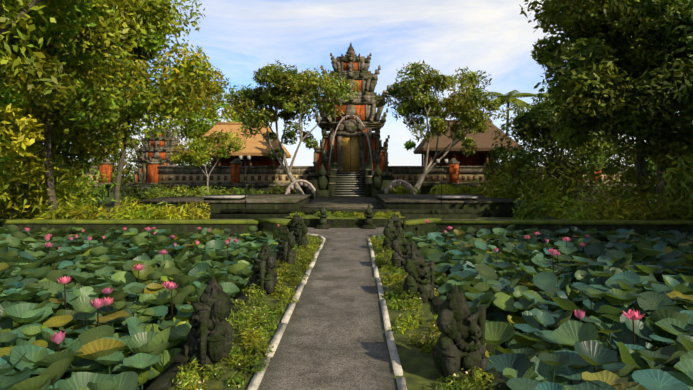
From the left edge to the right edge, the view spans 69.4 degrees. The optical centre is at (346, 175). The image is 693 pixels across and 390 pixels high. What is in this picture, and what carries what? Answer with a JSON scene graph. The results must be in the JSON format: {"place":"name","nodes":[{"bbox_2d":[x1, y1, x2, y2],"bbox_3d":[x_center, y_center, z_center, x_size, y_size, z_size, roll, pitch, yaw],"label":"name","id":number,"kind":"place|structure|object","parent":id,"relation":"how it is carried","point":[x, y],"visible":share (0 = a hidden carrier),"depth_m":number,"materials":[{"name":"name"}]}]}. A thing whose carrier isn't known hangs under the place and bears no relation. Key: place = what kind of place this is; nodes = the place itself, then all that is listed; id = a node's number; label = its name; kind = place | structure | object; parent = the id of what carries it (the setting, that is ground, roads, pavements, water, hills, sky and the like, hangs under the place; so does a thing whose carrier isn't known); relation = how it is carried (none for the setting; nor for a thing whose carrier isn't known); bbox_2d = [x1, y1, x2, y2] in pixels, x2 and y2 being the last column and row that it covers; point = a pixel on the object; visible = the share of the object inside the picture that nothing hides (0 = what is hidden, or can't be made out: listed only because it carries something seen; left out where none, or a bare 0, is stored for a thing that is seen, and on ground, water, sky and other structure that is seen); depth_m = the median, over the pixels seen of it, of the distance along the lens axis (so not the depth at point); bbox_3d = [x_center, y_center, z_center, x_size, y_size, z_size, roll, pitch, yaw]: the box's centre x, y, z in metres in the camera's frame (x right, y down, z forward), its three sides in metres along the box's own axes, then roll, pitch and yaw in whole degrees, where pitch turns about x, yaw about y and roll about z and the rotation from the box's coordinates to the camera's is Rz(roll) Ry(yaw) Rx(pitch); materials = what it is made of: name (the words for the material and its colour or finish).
{"place":"outdoors","nodes":[
{"label":"outdoors","id":0,"kind":"place"},
{"bbox_2d":[4,177,692,389],"bbox_3d":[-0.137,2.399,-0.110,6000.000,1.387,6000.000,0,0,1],"label":"ground","id":1,"kind":"structure","parent":0,"point":[420,371],"depth_m":5.17,"materials":[{"name":"green plant"}]},
{"bbox_2d":[0,0,96,204],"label":"tree","id":2,"kind":"object","parent":1,"relation":"on","point":[16,76],"visible":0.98,"depth_m":13.18,"materials":[{"name":"green plant"}]},
{"bbox_2d":[0,54,114,204],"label":"tree","id":3,"kind":"object","parent":1,"relation":"on","point":[68,142],"visible":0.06,"depth_m":23.74,"materials":[{"name":"green plant"}]},
{"bbox_2d":[0,145,123,218],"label":"bank shrubs","id":4,"kind":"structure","parent":1,"relation":"on","point":[23,210],"depth_m":19.59,"materials":[{"name":"green plant"}]},
{"bbox_2d":[0,0,151,215],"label":"tree","id":5,"kind":"object","parent":1,"relation":"on","point":[81,39],"visible":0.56,"depth_m":16.77,"materials":[{"name":"green plant"}]},
{"bbox_2d":[3,0,213,211],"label":"tree","id":6,"kind":"object","parent":1,"relation":"on","point":[158,17],"visible":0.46,"depth_m":23.38,"materials":[{"name":"green plant"}]},
{"bbox_2d":[69,54,155,161],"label":"tree","id":7,"kind":"object","parent":1,"relation":"on","point":[134,140],"visible":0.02,"depth_m":59.56,"materials":[{"name":"green plant"}]},
{"bbox_2d":[16,128,217,191],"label":"treeline","id":8,"kind":"object","parent":1,"relation":"on","point":[126,172],"visible":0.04,"depth_m":56.55,"materials":[{"name":"green plant"}]},
{"bbox_2d":[33,198,210,219],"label":"bank shrubs","id":9,"kind":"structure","parent":1,"relation":"on","point":[146,211],"depth_m":17.06,"materials":[{"name":"green plant"}]},
{"bbox_2d":[120,127,186,196],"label":"stone tower","id":10,"kind":"structure","parent":1,"relation":"on","point":[153,147],"depth_m":47.32,"materials":[{"name":"stone"}]},
{"bbox_2d":[144,57,247,145],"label":"tree","id":11,"kind":"object","parent":1,"relation":"on","point":[209,112],"visible":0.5,"depth_m":60.68,"materials":[{"name":"green plant"}]},
{"bbox_2d":[167,129,245,191],"bbox_3d":[-8.534,-0.500,30.524,4.348,4.894,4.458,0,0,1],"label":"tree","id":12,"kind":"object","parent":1,"relation":"on","point":[200,150],"visible":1,"depth_m":30.44,"materials":[{"name":"green plant"}]},
{"bbox_2d":[183,275,232,371],"bbox_3d":[-1.321,2.007,4.907,0.589,2.071,0.644,0,0,-29],"label":"statue","id":13,"kind":"object","parent":1,"relation":"on","point":[209,336],"visible":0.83,"depth_m":4.73,"materials":[{"name":"stone"}]},
{"bbox_2d":[176,185,296,193],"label":"shrubs","id":14,"kind":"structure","parent":1,"relation":"on","point":[281,190],"depth_m":36.38,"materials":[{"name":"green plant"}]},
{"bbox_2d":[187,122,290,165],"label":"pavilion","id":15,"kind":"structure","parent":1,"relation":"on","point":[257,148],"depth_m":49.75,"materials":[{"name":"stone"}]},
{"bbox_2d":[239,155,252,219],"bbox_3d":[-4.233,0.470,20.855,0.799,2.656,0.705,0,0,1],"label":"light stand","id":16,"kind":"object","parent":1,"relation":"on","point":[241,157],"visible":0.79,"depth_m":20.95,"materials":[{"name":"black metal"}]},
{"bbox_2d":[172,234,322,389],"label":"border plants","id":17,"kind":"object","parent":1,"relation":"on","point":[251,337],"visible":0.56,"depth_m":5.67,"materials":[{"name":"green plant"}]},
{"bbox_2d":[247,242,277,296],"bbox_3d":[-1.255,2.009,7.707,0.570,2.006,0.624,0,0,-29],"label":"statue","id":18,"kind":"object","parent":1,"relation":"on","point":[264,277],"visible":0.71,"depth_m":7.54,"materials":[{"name":"stone"}]},
{"bbox_2d":[276,228,295,266],"bbox_3d":[-1.196,2.011,10.006,0.558,1.962,0.610,0,0,-29],"label":"statue","id":19,"kind":"object","parent":1,"relation":"on","point":[286,252],"visible":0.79,"depth_m":9.85,"materials":[{"name":"stone"}]},
{"bbox_2d":[289,213,303,234],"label":"statue","id":20,"kind":"object","parent":1,"relation":"on","point":[296,219],"visible":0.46,"depth_m":14.41,"materials":[{"name":"stone"}]},
{"bbox_2d":[293,219,308,249],"bbox_3d":[-1.137,2.013,12.406,0.546,1.918,0.597,0,0,-29],"label":"statue","id":21,"kind":"object","parent":1,"relation":"on","point":[300,230],"visible":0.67,"depth_m":12.24,"materials":[{"name":"stone"}]},
{"bbox_2d":[316,204,329,228],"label":"statue pillar","id":22,"kind":"structure","parent":1,"relation":"on","point":[322,224],"depth_m":16.98,"materials":[{"name":"stone"}]},
{"bbox_2d":[13,158,672,197],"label":"temple wall","id":23,"kind":"structure","parent":1,"relation":"on","point":[264,178],"depth_m":41.54,"materials":[{"name":"stone"}]},
{"bbox_2d":[0,217,692,244],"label":"hedge wall","id":24,"kind":"structure","parent":1,"relation":"on","point":[415,225],"depth_m":15.46,"materials":[{"name":"plant"}]},
{"bbox_2d":[362,204,375,228],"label":"statue pillar","id":25,"kind":"structure","parent":1,"relation":"on","point":[368,224],"depth_m":16.96,"materials":[{"name":"stone"}]},
{"bbox_2d":[95,194,655,218],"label":"stage platform","id":26,"kind":"structure","parent":1,"relation":"on","point":[406,206],"depth_m":21.95,"materials":[{"name":"stone"}]},
{"bbox_2d":[80,183,228,209],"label":"shrubs","id":27,"kind":"object","parent":26,"relation":"on","point":[157,191],"visible":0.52,"depth_m":28.60,"materials":[{"name":"green plant"}]},
{"bbox_2d":[224,59,360,193],"bbox_3d":[-4.347,-3.182,36.042,9.951,10.503,7.013,0,0,38],"label":"frangipani tree","id":28,"kind":"object","parent":26,"relation":"on","point":[289,93],"visible":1,"depth_m":35.17,"materials":[{"name":"green plant"}]},
{"bbox_2d":[285,43,415,200],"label":"temple gate","id":29,"kind":"structure","parent":26,"relation":"on","point":[350,156],"depth_m":40.52,"materials":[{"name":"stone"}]},
{"bbox_2d":[373,60,508,192],"bbox_3d":[6.786,-3.031,36.023,9.374,10.252,7.635,0,0,-35],"label":"frangipani tree","id":30,"kind":"object","parent":26,"relation":"on","point":[463,105],"visible":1,"depth_m":34.99,"materials":[{"name":"green plant"}]},
{"bbox_2d":[388,183,495,195],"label":"shrubs","id":31,"kind":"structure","parent":26,"relation":"on","point":[448,189],"depth_m":34.47,"materials":[{"name":"green plant"}]},
{"bbox_2d":[383,221,401,250],"bbox_3d":[1.067,2.013,12.025,0.546,1.918,0.597,0,0,31],"label":"statue","id":32,"kind":"object","parent":1,"relation":"on","point":[390,231],"visible":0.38,"depth_m":11.88,"materials":[{"name":"stone"}]},
{"bbox_2d":[387,212,405,233],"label":"statue","id":33,"kind":"object","parent":1,"relation":"on","point":[395,219],"visible":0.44,"depth_m":14.38,"materials":[{"name":"stone"}]},
{"bbox_2d":[390,231,414,269],"bbox_3d":[1.047,2.011,9.625,0.558,1.962,0.610,0,0,31],"label":"statue","id":34,"kind":"object","parent":1,"relation":"on","point":[400,245],"visible":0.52,"depth_m":9.47,"materials":[{"name":"stone"}]},
{"bbox_2d":[403,245,435,302],"bbox_3d":[1.029,2.009,7.325,0.570,2.006,0.624,0,0,31],"label":"statue","id":35,"kind":"object","parent":1,"relation":"on","point":[417,278],"visible":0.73,"depth_m":7.17,"materials":[{"name":"stone"}]},
{"bbox_2d":[368,234,500,389],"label":"border plants","id":36,"kind":"object","parent":1,"relation":"on","point":[414,304],"visible":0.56,"depth_m":6.04,"materials":[{"name":"green plant"}]},
{"bbox_2d":[434,159,448,219],"bbox_3d":[3.966,0.545,20.718,0.799,2.506,0.705,0,0,1],"label":"light stand","id":37,"kind":"object","parent":1,"relation":"on","point":[437,161],"visible":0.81,"depth_m":20.82,"materials":[{"name":"black metal"}]},
{"bbox_2d":[432,284,486,383],"bbox_3d":[1.003,2.007,4.526,0.589,2.071,0.644,0,0,31],"label":"statue","id":38,"kind":"object","parent":1,"relation":"on","point":[459,345],"visible":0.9,"depth_m":4.38,"materials":[{"name":"stone"}]},
{"bbox_2d":[413,120,520,165],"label":"pavilion","id":39,"kind":"structure","parent":1,"relation":"on","point":[484,142],"depth_m":48.58,"materials":[{"name":"stone"}]},
{"bbox_2d":[482,122,500,165],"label":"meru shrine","id":40,"kind":"object","parent":1,"relation":"on","point":[484,158],"visible":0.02,"depth_m":52.05,"materials":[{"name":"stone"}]},
{"bbox_2d":[484,90,540,132],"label":"palm","id":41,"kind":"object","parent":1,"relation":"on","point":[509,98],"visible":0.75,"depth_m":55.02,"materials":[{"name":"green plant"}]},
{"bbox_2d":[501,146,538,196],"bbox_3d":[9.097,0.202,26.249,1.753,3.494,2.572,0,0,1],"label":"tree","id":42,"kind":"object","parent":1,"relation":"on","point":[513,165],"visible":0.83,"depth_m":25.91,"materials":[{"name":"green plant"}]},
{"bbox_2d":[469,158,590,215],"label":"shrubs","id":43,"kind":"object","parent":1,"relation":"on","point":[498,189],"visible":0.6,"depth_m":23.67,"materials":[{"name":"green plant"}]},
{"bbox_2d":[533,93,554,100],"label":"palm","id":44,"kind":"object","parent":1,"relation":"on","point":[543,97],"visible":0.04,"depth_m":59.49,"materials":[{"name":"green plant"}]},
{"bbox_2d":[481,94,680,199],"bbox_3d":[15.841,-2.222,33.880,14.402,8.367,7.995,0,0,1],"label":"tree","id":45,"kind":"object","parent":1,"relation":"on","point":[533,123],"depth_m":33.05,"materials":[{"name":"green plant"}]},
{"bbox_2d":[525,137,674,197],"bbox_3d":[28.924,-1.012,42.072,30.088,7.625,14.049,0,0,1],"label":"treeline","id":46,"kind":"object","parent":1,"relation":"on","point":[599,174],"visible":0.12,"depth_m":38.83,"materials":[{"name":"green plant"}]},
{"bbox_2d":[511,191,689,219],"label":"shrubs","id":47,"kind":"object","parent":1,"relation":"on","point":[615,210],"visible":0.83,"depth_m":17.71,"materials":[{"name":"green plant"}]},
{"bbox_2d":[519,0,687,204],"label":"tree","id":48,"kind":"object","parent":1,"relation":"on","point":[565,16],"visible":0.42,"depth_m":20.78,"materials":[{"name":"green plant"}]},
{"bbox_2d":[533,0,692,218],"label":"tree","id":49,"kind":"object","parent":1,"relation":"on","point":[591,61],"visible":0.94,"depth_m":18.32,"materials":[{"name":"green plant"}]},
{"bbox_2d":[541,76,692,156],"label":"tree","id":50,"kind":"object","parent":1,"relation":"on","point":[550,87],"depth_m":62.99,"materials":[{"name":"green plant"}]},
{"bbox_2d":[596,145,692,220],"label":"shrubs","id":51,"kind":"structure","parent":1,"relation":"on","point":[686,198],"depth_m":17.98,"materials":[{"name":"green plant"}]},
{"bbox_2d":[610,19,692,212],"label":"tree","id":52,"kind":"object","parent":1,"relation":"on","point":[690,146],"depth_m":22.46,"materials":[{"name":"green plant"}]},
{"bbox_2d":[61,0,678,175],"label":"sky","id":53,"kind":"structure","parent":0,"point":[239,37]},
{"bbox_2d":[70,266,677,382],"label":"pond water","id":54,"kind":"structure","parent":0,"point":[573,315],"depth_m":9.68,"materials":[{"name":"black liquid"}]},
{"bbox_2d":[0,224,282,389],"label":"lotus","id":55,"kind":"object","parent":54,"relation":"on","point":[136,339],"depth_m":6.86,"materials":[{"name":"green plant"}]},
{"bbox_2d":[402,220,692,389],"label":"lotus","id":56,"kind":"object","parent":54,"relation":"on","point":[555,346],"depth_m":6.94,"materials":[{"name":"green plant"}]},
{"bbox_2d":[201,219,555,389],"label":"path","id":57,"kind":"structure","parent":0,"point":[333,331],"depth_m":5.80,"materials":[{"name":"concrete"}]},
{"bbox_2d":[287,215,404,227],"bbox_3d":[-0.032,1.612,18.191,4.386,0.360,1.938,0,0,1],"label":"island planter","id":58,"kind":"object","parent":57,"relation":"on","point":[337,222],"visible":0.44,"depth_m":17.37,"materials":[{"name":"stone"}]},
{"bbox_2d":[290,210,400,218],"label":"island plants","id":59,"kind":"object","parent":58,"relation":"on","point":[360,214],"visible":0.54,"depth_m":17.91,"materials":[{"name":"green plant"}]}
]}

